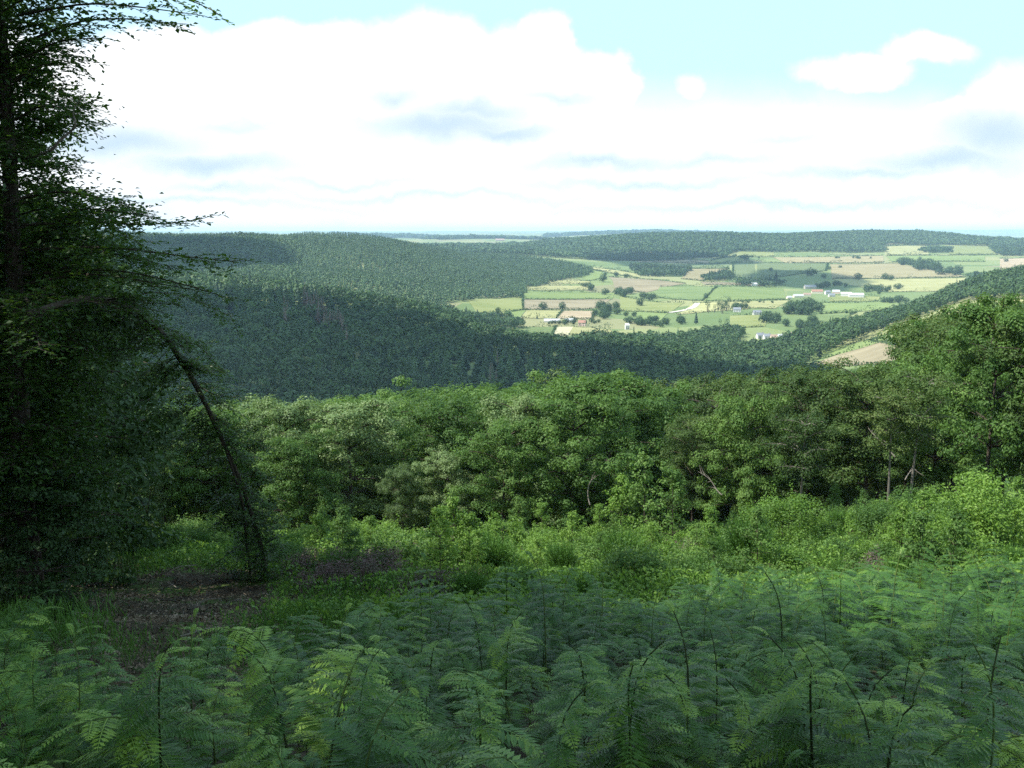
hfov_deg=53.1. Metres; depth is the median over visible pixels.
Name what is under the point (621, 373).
broadleaf tree
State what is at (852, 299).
hedge
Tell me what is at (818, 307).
field tree
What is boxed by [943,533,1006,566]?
leafy bush
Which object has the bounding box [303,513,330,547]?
sapling
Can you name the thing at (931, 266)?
field tree
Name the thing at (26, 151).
beech tree
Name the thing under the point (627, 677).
bracken fern
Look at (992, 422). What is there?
broadleaf tree
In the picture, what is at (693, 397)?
broadleaf tree
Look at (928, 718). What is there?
bracken fern
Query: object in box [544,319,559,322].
barn
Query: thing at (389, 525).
leafy bush
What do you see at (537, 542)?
sapling
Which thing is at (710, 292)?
hedge
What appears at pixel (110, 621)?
dead branch
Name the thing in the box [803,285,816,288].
barn
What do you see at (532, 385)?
broadleaf tree
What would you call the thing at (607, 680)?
bracken fern
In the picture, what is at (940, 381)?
broadleaf tree
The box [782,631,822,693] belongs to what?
bracken fern
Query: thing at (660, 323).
field tree
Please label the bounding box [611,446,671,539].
sapling
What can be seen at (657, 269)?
copse
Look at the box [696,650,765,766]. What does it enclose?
bracken fern
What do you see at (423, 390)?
broadleaf tree
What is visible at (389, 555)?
heather clump
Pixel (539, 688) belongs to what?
bracken fern
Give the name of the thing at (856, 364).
hedge
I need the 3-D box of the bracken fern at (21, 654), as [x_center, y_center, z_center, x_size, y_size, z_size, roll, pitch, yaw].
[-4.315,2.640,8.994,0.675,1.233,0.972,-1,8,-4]
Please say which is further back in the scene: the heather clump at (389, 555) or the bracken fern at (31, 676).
the heather clump at (389, 555)
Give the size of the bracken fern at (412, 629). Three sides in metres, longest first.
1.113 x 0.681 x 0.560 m
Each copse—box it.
[628,260,691,275]
[700,269,735,279]
[733,275,786,285]
[917,245,953,251]
[965,269,995,279]
[987,241,1023,255]
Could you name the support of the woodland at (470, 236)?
on the ground at (794, 285)
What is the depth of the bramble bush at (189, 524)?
53.47 m
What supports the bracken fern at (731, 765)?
on the ground at (794, 285)
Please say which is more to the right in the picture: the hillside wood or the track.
the hillside wood
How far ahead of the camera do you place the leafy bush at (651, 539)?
38.67 m
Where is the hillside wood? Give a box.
[762,264,1023,358]
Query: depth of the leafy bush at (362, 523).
49.26 m
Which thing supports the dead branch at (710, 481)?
on the ground at (794, 285)
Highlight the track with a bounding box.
[672,303,699,311]
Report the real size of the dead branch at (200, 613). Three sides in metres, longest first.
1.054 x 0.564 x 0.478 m
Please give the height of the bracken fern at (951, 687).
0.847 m
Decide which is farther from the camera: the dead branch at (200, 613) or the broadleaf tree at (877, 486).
the broadleaf tree at (877, 486)
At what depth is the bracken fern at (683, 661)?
9.59 m
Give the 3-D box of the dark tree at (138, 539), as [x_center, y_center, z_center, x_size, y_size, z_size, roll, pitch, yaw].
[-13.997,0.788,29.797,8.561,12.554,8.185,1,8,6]
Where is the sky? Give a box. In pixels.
[0,0,1023,230]
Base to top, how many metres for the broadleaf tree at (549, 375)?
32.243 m
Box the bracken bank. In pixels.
[0,532,1023,704]
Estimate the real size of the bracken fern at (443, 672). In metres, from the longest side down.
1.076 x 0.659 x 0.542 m
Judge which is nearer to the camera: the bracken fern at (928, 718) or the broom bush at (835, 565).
the bracken fern at (928, 718)
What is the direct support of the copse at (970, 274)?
on the ground at (794, 285)
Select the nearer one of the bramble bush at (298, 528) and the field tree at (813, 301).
the bramble bush at (298, 528)
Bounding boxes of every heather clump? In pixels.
[279,551,317,574]
[281,546,326,572]
[290,553,334,596]
[299,558,363,595]
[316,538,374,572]
[316,549,356,592]
[332,549,393,592]
[341,547,406,580]
[355,550,408,589]
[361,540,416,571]
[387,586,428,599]
[389,565,452,594]
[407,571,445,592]
[414,566,462,597]
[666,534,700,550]
[857,544,882,567]
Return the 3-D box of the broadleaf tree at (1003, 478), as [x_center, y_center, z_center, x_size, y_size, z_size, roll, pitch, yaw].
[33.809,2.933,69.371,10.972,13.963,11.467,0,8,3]
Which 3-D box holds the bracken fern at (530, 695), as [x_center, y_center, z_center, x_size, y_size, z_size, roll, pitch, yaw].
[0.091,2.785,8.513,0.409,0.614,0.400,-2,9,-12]
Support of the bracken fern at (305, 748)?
on the ground at (794, 285)
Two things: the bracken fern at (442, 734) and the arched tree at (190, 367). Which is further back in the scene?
the arched tree at (190, 367)
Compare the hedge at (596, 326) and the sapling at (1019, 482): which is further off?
the hedge at (596, 326)
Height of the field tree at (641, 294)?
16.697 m
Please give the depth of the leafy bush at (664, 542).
40.34 m
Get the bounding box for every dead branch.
[79,613,129,625]
[92,618,126,630]
[148,594,180,603]
[162,581,192,586]
[179,624,237,636]
[187,591,215,609]
[187,607,220,616]
[587,475,598,504]
[698,467,721,494]
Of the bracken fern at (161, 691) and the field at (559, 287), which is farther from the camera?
the field at (559, 287)
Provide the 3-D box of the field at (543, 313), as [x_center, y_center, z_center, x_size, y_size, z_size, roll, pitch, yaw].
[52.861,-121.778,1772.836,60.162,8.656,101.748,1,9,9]
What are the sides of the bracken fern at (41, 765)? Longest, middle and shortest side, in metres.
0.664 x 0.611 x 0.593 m
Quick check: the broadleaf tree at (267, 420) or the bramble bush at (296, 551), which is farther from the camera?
the broadleaf tree at (267, 420)
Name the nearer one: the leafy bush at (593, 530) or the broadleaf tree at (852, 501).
the leafy bush at (593, 530)
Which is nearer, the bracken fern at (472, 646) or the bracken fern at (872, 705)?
the bracken fern at (872, 705)
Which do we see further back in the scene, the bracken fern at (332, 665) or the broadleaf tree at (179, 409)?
the broadleaf tree at (179, 409)
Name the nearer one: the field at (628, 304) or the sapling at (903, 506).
the sapling at (903, 506)
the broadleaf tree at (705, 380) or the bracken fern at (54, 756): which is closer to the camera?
the bracken fern at (54, 756)
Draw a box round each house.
[578,319,585,325]
[625,322,629,329]
[733,307,740,311]
[752,309,761,314]
[756,332,763,338]
[763,333,769,338]
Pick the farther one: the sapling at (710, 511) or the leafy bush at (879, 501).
the leafy bush at (879, 501)
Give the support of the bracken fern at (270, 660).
on the ground at (794, 285)
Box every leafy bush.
[198,506,260,542]
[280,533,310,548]
[292,523,309,537]
[299,510,364,544]
[302,528,363,561]
[307,526,369,552]
[350,518,378,534]
[353,513,402,537]
[371,528,399,539]
[377,521,398,531]
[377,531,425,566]
[396,524,413,537]
[404,527,458,552]
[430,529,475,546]
[470,511,529,544]
[482,540,529,577]
[521,527,561,554]
[524,527,561,559]
[560,529,593,546]
[576,548,590,562]
[581,524,601,538]
[618,520,663,546]
[634,535,657,547]
[651,533,685,557]
[662,536,682,546]
[673,528,689,541]
[682,522,720,546]
[685,537,722,555]
[692,541,736,578]
[724,479,837,548]
[751,538,817,574]
[769,542,809,574]
[778,524,803,542]
[810,547,835,565]
[811,513,828,527]
[843,505,863,531]
[848,485,926,540]
[851,535,883,555]
[868,493,895,506]
[871,502,914,537]
[878,497,985,565]
[915,464,1023,547]
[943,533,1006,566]
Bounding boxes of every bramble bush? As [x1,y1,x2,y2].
[158,520,192,536]
[165,513,208,534]
[183,522,224,542]
[208,530,234,542]
[225,538,252,555]
[255,533,308,569]
[281,542,319,568]
[285,523,311,534]
[306,546,347,573]
[362,527,431,572]
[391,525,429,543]
[401,530,472,572]
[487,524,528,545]
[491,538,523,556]
[491,560,543,593]
[526,527,559,543]
[570,533,605,562]
[592,535,686,582]
[598,543,679,593]
[653,547,690,568]
[671,556,725,589]
[672,540,724,562]
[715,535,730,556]
[716,545,768,583]
[761,559,805,583]
[778,534,822,565]
[809,529,855,565]
[816,503,848,523]
[817,518,846,538]
[844,532,873,545]
[861,541,902,567]
[873,545,940,568]
[912,541,956,557]
[920,544,968,566]
[985,518,1018,546]
[989,532,1013,546]
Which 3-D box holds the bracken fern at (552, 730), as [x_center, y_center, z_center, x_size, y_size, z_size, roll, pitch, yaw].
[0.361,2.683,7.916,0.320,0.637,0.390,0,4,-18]
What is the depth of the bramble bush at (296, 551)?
29.81 m
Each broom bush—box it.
[162,528,176,539]
[194,533,210,544]
[229,545,252,569]
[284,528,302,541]
[317,548,356,573]
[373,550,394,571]
[449,563,494,598]
[461,524,519,572]
[542,538,581,568]
[571,575,594,595]
[579,582,620,609]
[590,518,647,574]
[679,560,695,588]
[687,550,723,574]
[704,534,727,553]
[720,508,779,562]
[740,569,762,591]
[775,542,792,555]
[823,555,858,578]
[827,505,848,532]
[878,549,921,590]
[938,522,970,549]
[998,508,1020,525]
[1003,544,1023,568]
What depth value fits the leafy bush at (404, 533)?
42.66 m
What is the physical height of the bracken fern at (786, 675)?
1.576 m
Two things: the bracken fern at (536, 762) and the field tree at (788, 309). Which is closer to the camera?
the bracken fern at (536, 762)
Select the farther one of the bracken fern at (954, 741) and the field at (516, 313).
the field at (516, 313)
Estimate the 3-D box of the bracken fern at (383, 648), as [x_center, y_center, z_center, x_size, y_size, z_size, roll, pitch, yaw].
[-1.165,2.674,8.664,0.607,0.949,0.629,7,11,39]
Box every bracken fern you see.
[0,606,66,744]
[0,661,25,728]
[0,661,75,767]
[0,669,8,712]
[0,670,47,767]
[0,690,16,710]
[0,736,24,767]
[0,742,16,767]
[6,700,84,754]
[8,627,83,767]
[15,623,121,767]
[15,698,77,763]
[23,747,43,767]
[26,708,203,767]
[27,652,101,711]
[28,760,78,767]
[34,681,114,767]
[50,659,65,693]
[53,731,103,767]
[59,614,142,748]
[60,665,100,695]
[70,678,203,767]
[82,654,153,764]
[85,640,231,767]
[92,726,185,767]
[140,698,174,749]
[144,680,206,725]
[150,624,243,749]
[156,608,234,750]
[162,717,224,758]
[163,626,245,752]
[172,674,267,767]
[175,739,220,764]
[179,702,248,767]
[195,626,296,758]
[196,699,250,752]
[211,752,265,767]
[220,721,304,767]
[221,723,277,767]
[222,641,308,767]
[237,686,292,734]
[256,748,322,767]
[259,704,287,766]
[264,706,325,766]
[265,626,312,725]
[265,667,308,733]
[280,635,402,767]
[288,648,390,743]
[289,705,332,766]
[301,603,375,757]
[302,700,336,767]
[307,646,346,716]
[318,675,443,767]
[320,679,396,737]
[321,658,356,718]
[341,639,396,766]
[347,655,455,762]
[356,643,416,726]
[357,717,435,767]
[360,630,397,686]
[364,641,408,688]
[373,690,419,764]
[391,669,429,767]
[393,608,435,688]
[393,721,475,767]
[395,646,448,721]
[398,639,463,711]
[399,630,445,714]
[405,691,442,736]
[411,670,546,767]
[427,634,484,729]
[430,643,484,739]
[436,746,493,767]
[437,631,508,701]
[437,689,507,767]
[438,667,546,767]
[440,597,509,748]
[451,744,530,767]
[463,628,547,718]
[471,610,549,757]
[489,665,553,703]
[494,687,520,735]
[499,679,539,734]
[499,735,540,767]
[508,672,549,727]
[518,745,561,767]
[524,696,617,767]
[525,651,630,750]
[525,659,632,745]
[535,643,636,712]
[543,679,606,767]
[544,692,574,743]
[548,637,619,743]
[551,648,586,687]
[564,661,614,739]
[568,746,607,767]
[578,661,691,767]
[579,697,631,735]
[583,635,704,767]
[590,722,681,767]
[604,690,627,761]
[609,638,659,694]
[613,657,720,765]
[613,690,645,765]
[614,601,752,767]
[616,667,650,712]
[618,703,727,767]
[624,668,682,712]
[642,684,736,757]
[644,670,717,767]
[651,656,697,686]
[651,733,687,767]
[671,653,731,710]
[673,620,767,749]
[679,690,730,767]
[683,617,774,683]
[695,583,726,673]
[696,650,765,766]
[697,644,773,700]
[705,672,771,767]
[713,638,752,687]
[713,647,808,746]
[713,671,777,724]
[717,691,821,767]
[719,748,763,767]
[720,667,885,767]
[722,711,761,764]
[732,566,815,678]
[736,636,802,741]
[737,633,808,686]
[746,626,838,767]
[747,733,785,753]
[749,676,809,728]
[764,644,860,730]
[767,633,851,744]
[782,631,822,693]
[783,749,802,767]
[788,605,860,699]
[795,637,864,730]
[807,645,881,767]
[808,699,941,767]
[810,690,894,767]
[812,669,903,767]
[817,754,865,767]
[822,665,875,717]
[839,702,950,767]
[842,690,881,734]
[844,638,914,712]
[852,665,905,751]
[865,723,1018,767]
[870,656,938,764]
[875,658,923,721]
[880,657,958,761]
[885,716,937,766]
[894,645,1023,727]
[896,680,927,716]
[912,659,960,705]
[912,707,989,762]
[915,665,984,708]
[916,623,976,708]
[923,675,978,724]
[931,730,962,766]
[932,751,1017,767]
[935,625,1023,767]
[942,625,1010,767]
[959,650,1023,713]
[967,740,1023,767]
[969,701,1019,759]
[975,734,1023,767]
[989,706,1023,757]
[990,665,1023,743]
[1003,641,1023,684]
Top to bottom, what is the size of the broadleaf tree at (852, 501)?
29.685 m
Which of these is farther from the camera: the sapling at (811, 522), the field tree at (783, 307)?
the field tree at (783, 307)
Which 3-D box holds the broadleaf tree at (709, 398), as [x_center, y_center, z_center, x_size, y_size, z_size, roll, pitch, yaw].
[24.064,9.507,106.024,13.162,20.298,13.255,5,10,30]
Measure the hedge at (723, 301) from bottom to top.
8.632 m
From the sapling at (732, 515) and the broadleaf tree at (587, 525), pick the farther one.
the broadleaf tree at (587, 525)
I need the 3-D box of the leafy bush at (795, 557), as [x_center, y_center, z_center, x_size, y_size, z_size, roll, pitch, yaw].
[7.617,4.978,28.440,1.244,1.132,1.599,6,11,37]
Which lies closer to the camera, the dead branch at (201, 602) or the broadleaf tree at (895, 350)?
the dead branch at (201, 602)
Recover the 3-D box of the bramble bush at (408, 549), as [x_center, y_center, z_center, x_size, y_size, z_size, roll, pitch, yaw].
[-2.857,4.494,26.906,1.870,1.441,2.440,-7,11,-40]
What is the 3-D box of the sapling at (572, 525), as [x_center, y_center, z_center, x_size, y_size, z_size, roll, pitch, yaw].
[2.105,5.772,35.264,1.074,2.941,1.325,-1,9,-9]
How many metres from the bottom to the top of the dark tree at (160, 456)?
14.308 m
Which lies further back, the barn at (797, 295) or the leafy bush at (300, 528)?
the barn at (797, 295)
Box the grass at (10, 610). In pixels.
[0,507,1023,678]
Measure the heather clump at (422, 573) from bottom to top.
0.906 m
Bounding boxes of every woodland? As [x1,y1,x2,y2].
[109,268,833,413]
[327,231,444,237]
[418,233,548,239]
[420,228,1023,260]
[541,229,728,236]
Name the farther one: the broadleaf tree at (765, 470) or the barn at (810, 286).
the barn at (810, 286)
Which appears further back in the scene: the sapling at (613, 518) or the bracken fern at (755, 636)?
the sapling at (613, 518)
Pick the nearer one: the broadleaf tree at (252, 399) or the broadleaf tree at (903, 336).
the broadleaf tree at (903, 336)
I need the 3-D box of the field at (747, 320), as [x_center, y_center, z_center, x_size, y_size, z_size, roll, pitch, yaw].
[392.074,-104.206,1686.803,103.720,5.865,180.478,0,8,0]
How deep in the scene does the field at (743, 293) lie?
2221.23 m
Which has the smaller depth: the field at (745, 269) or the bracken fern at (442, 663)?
the bracken fern at (442, 663)
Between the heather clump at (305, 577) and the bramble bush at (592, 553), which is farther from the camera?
the bramble bush at (592, 553)
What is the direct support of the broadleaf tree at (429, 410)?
on the ground at (794, 285)
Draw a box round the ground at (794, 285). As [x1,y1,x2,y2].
[0,229,1023,767]
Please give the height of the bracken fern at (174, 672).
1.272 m
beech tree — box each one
[0,0,136,534]
[0,0,261,604]
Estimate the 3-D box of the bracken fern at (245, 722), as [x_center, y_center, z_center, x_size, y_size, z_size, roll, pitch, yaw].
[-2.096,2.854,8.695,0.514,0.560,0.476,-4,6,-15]
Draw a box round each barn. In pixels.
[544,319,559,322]
[792,294,803,297]
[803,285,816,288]
[811,289,822,293]
[841,292,851,295]
[848,293,863,296]
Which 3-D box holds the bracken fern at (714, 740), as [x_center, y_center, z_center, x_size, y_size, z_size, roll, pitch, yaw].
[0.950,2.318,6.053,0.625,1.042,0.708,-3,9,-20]
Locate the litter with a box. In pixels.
[0,554,434,733]
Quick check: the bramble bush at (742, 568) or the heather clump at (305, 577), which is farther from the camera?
the bramble bush at (742, 568)
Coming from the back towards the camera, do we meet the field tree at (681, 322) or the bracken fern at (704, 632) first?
the field tree at (681, 322)
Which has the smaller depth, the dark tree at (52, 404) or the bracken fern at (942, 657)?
the bracken fern at (942, 657)
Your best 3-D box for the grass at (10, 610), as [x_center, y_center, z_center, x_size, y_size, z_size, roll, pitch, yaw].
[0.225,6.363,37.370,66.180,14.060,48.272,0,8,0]
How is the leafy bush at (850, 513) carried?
on the ground at (794, 285)
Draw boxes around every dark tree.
[0,200,187,564]
[0,214,173,600]
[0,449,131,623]
[6,257,187,593]
[28,181,85,440]
[56,246,192,493]
[61,294,187,556]
[89,357,171,489]
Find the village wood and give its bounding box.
[596,323,826,357]
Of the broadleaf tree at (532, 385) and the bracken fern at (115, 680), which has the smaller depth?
the bracken fern at (115, 680)
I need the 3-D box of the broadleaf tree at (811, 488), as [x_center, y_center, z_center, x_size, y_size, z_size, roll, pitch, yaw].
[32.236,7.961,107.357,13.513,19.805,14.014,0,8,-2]
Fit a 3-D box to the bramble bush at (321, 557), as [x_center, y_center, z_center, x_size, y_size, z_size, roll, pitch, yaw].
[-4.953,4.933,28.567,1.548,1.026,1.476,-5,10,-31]
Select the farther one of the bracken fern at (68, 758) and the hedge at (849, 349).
the hedge at (849, 349)
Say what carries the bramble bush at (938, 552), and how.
on the ground at (794, 285)
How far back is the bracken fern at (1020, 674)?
9.04 m
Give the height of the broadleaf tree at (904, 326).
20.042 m
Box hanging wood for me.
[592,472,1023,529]
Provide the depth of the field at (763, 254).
4000.02 m
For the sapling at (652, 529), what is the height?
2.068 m
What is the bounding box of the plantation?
[83,229,593,306]
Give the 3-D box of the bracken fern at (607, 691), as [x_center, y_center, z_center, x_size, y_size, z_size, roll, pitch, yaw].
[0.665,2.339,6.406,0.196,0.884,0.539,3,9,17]
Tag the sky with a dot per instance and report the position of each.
(294, 115)
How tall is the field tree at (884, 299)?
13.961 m
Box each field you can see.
[467,295,521,312]
[508,310,525,316]
[516,327,553,333]
[521,310,559,318]
[523,291,613,299]
[524,299,610,308]
[526,285,594,289]
[548,280,589,283]
[554,327,572,335]
[557,311,591,318]
[570,327,611,334]
[581,270,601,279]
[594,268,639,276]
[610,277,683,291]
[620,297,682,312]
[637,311,667,320]
[638,260,708,263]
[656,286,713,300]
[676,302,746,314]
[681,269,720,280]
[690,264,729,267]
[701,282,762,285]
[704,287,784,300]
[711,257,742,263]
[721,300,789,308]
[730,315,765,326]
[734,262,754,277]
[738,251,773,256]
[757,262,825,277]
[773,256,883,262]
[806,336,887,360]
[812,312,855,321]
[818,342,894,365]
[822,301,897,313]
[829,295,879,300]
[830,263,964,278]
[833,278,964,291]
[885,246,928,254]
[887,255,984,261]
[945,244,996,254]
[1000,258,1023,268]
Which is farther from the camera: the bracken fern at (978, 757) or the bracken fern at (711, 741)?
the bracken fern at (711, 741)
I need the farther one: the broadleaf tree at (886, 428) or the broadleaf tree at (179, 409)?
the broadleaf tree at (179, 409)
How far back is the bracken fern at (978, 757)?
4.58 m
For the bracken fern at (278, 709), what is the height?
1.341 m
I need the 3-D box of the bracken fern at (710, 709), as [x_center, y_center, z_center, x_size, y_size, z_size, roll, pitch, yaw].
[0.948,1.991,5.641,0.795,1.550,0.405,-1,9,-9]
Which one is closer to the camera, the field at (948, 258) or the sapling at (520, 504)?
the sapling at (520, 504)
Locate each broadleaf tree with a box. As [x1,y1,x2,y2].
[127,431,189,527]
[129,432,213,526]
[135,476,184,527]
[153,425,195,530]
[160,395,197,522]
[161,406,271,527]
[163,399,270,522]
[179,423,259,524]
[215,393,319,407]
[219,394,346,530]
[219,399,287,531]
[231,403,321,530]
[236,397,313,532]
[239,409,345,531]
[247,404,340,531]
[251,423,344,530]
[277,398,422,529]
[307,393,405,525]
[320,387,418,526]
[321,392,415,531]
[325,408,428,526]
[374,375,465,534]
[375,461,426,532]
[378,396,501,521]
[382,392,476,530]
[385,391,488,532]
[388,404,489,533]
[393,387,455,396]
[409,443,484,528]
[442,379,556,531]
[443,416,560,529]
[454,380,563,531]
[455,369,562,529]
[458,392,552,527]
[469,387,580,532]
[471,391,571,531]
[477,387,545,523]
[505,392,642,528]
[515,372,689,527]
[527,366,595,531]
[532,378,653,530]
[535,387,647,529]
[539,368,656,531]
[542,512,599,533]
[550,370,639,529]
[555,396,679,532]
[610,382,710,530]
[631,379,727,532]
[650,376,771,528]
[652,383,716,532]
[655,379,748,523]
[658,413,736,528]
[663,411,738,520]
[671,375,775,530]
[682,369,792,519]
[689,385,792,523]
[698,378,769,518]
[710,371,822,510]
[724,392,829,528]
[745,365,860,524]
[751,375,862,524]
[753,379,830,520]
[753,406,846,526]
[770,361,855,516]
[778,370,859,514]
[802,387,881,510]
[804,355,936,503]
[823,359,897,499]
[834,353,942,497]
[838,383,923,499]
[840,398,929,499]
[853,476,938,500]
[858,358,916,499]
[858,384,921,499]
[871,351,1009,494]
[871,365,964,502]
[876,318,1017,495]
[876,368,937,491]
[883,314,958,492]
[884,305,963,491]
[884,337,1013,498]
[890,328,1009,489]
[892,317,966,494]
[904,321,1023,491]
[914,291,1023,496]
[923,304,1023,497]
[929,336,1023,496]
[952,319,1023,475]
[959,296,1023,317]
[997,295,1023,478]
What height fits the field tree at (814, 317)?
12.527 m
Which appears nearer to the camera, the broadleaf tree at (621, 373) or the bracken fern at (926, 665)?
the bracken fern at (926, 665)
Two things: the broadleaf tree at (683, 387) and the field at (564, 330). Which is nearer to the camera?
the broadleaf tree at (683, 387)
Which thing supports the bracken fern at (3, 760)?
on the ground at (794, 285)
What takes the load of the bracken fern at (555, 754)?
on the ground at (794, 285)
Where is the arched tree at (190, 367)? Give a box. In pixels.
[0,275,292,582]
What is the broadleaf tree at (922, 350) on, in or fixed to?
on the ground at (794, 285)
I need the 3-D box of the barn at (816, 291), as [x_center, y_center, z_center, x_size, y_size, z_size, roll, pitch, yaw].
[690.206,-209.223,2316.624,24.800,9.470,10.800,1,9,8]
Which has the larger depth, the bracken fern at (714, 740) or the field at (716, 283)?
the field at (716, 283)
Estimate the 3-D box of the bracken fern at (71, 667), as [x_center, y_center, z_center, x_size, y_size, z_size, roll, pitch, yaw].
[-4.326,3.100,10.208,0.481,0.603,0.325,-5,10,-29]
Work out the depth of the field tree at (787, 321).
1611.93 m
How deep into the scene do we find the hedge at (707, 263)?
3347.13 m
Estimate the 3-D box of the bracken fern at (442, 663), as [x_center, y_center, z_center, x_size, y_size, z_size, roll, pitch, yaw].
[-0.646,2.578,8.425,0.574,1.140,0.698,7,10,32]
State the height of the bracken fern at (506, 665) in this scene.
1.360 m
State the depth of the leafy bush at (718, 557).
27.65 m
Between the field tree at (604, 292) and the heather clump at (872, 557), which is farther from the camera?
the field tree at (604, 292)
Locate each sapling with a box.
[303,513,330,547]
[306,505,337,549]
[320,498,378,560]
[338,525,366,574]
[360,515,382,549]
[418,505,464,573]
[429,493,479,574]
[442,511,492,571]
[461,536,490,578]
[503,491,536,532]
[521,536,547,567]
[529,502,554,535]
[557,513,581,546]
[558,510,587,549]
[592,503,608,532]
[594,529,606,559]
[601,473,637,538]
[602,512,622,539]
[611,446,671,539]
[642,520,659,549]
[646,462,694,542]
[684,520,707,551]
[689,505,723,543]
[697,520,726,559]
[700,537,727,580]
[722,502,780,569]
[722,510,739,535]
[804,511,817,538]
[819,482,843,512]
[830,546,866,580]
[853,486,875,512]
[876,508,894,540]
[878,500,922,567]
[884,502,954,588]
[893,485,949,561]
[925,481,943,500]
[926,500,1003,585]
[930,490,964,519]
[1002,475,1023,534]
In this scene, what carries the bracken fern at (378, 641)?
on the ground at (794, 285)
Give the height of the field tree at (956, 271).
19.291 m
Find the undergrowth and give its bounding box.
[137,503,1023,648]
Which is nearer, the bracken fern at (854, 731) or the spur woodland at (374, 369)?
the bracken fern at (854, 731)
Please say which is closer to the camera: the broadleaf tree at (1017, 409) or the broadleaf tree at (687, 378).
the broadleaf tree at (1017, 409)
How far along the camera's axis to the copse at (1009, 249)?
3767.96 m
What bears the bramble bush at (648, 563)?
on the ground at (794, 285)
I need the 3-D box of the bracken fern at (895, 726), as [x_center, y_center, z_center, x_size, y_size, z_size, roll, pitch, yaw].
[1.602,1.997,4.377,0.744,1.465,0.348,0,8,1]
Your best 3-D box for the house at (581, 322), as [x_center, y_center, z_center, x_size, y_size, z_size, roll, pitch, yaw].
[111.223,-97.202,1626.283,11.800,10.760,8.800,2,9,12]
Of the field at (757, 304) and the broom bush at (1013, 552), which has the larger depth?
the field at (757, 304)
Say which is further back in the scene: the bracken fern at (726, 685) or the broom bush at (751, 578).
the broom bush at (751, 578)
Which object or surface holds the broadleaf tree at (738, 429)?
on the ground at (794, 285)
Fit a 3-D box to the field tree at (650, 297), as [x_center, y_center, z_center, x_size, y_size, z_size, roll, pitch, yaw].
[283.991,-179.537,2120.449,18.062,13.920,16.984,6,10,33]
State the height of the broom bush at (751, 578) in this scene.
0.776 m
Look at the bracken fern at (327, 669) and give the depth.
9.37 m
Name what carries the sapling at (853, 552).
on the ground at (794, 285)
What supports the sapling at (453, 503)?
on the ground at (794, 285)
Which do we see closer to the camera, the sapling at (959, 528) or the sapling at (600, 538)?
the sapling at (959, 528)
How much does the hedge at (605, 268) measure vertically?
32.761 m
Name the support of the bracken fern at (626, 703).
on the ground at (794, 285)
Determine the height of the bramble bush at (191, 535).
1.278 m
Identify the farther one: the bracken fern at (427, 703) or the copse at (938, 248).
the copse at (938, 248)
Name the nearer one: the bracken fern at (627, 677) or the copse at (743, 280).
the bracken fern at (627, 677)
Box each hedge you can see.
[469,294,508,298]
[516,322,553,326]
[521,290,524,307]
[521,297,609,299]
[522,305,591,309]
[523,296,609,299]
[527,286,597,290]
[527,290,612,292]
[562,258,639,273]
[574,321,610,328]
[609,275,685,283]
[619,292,683,302]
[621,309,668,312]
[645,258,701,263]
[655,295,700,300]
[676,305,749,314]
[688,260,729,263]
[692,265,726,268]
[692,299,749,303]
[701,285,717,300]
[703,296,785,300]
[711,256,744,260]
[721,298,789,301]
[722,284,781,287]
[758,259,828,263]
[763,269,823,277]
[776,252,881,256]
[793,260,884,262]
[807,337,888,360]
[809,359,890,365]
[824,300,886,302]
[826,305,882,313]
[828,333,886,347]
[830,297,878,301]
[831,262,895,263]
[835,275,965,278]
[836,274,963,278]
[869,334,895,345]
[885,243,924,246]
[885,251,983,255]
[891,258,983,261]
[951,253,997,254]
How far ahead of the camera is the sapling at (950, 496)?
31.40 m
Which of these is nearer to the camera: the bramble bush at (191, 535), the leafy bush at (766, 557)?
the leafy bush at (766, 557)
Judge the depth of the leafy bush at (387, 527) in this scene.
44.62 m
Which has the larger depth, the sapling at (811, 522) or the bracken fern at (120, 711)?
the sapling at (811, 522)
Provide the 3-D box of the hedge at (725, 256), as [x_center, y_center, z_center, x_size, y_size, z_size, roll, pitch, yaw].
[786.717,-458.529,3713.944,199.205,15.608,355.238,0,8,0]
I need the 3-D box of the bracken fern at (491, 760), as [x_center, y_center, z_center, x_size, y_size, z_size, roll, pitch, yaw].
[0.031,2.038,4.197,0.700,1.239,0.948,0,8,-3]
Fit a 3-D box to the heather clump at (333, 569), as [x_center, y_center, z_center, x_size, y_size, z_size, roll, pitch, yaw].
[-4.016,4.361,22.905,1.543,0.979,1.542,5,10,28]
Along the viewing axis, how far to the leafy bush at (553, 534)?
42.67 m
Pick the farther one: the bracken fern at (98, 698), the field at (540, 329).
the field at (540, 329)
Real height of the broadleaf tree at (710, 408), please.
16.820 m
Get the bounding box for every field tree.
[538,302,546,308]
[558,301,565,309]
[598,274,606,281]
[598,312,609,317]
[601,288,609,294]
[612,301,620,309]
[613,308,621,313]
[623,287,631,292]
[623,316,633,322]
[635,298,644,304]
[637,318,644,324]
[638,292,645,298]
[645,294,653,299]
[657,320,663,326]
[676,318,685,324]
[758,314,767,322]
[760,310,770,318]
[770,314,780,322]
[781,303,792,313]
[782,318,790,325]
[783,304,793,313]
[793,302,806,314]
[803,267,816,275]
[803,305,813,314]
[809,299,818,309]
[809,315,818,321]
[813,302,824,311]
[853,273,862,278]
[862,286,871,291]
[874,285,883,291]
[880,296,887,301]
[881,272,887,278]
[893,283,903,288]
[913,263,924,269]
[926,262,935,269]
[932,263,940,269]
[935,267,941,274]
[950,269,959,274]
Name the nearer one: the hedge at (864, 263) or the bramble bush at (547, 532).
the bramble bush at (547, 532)
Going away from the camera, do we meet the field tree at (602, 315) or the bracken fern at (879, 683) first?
the bracken fern at (879, 683)

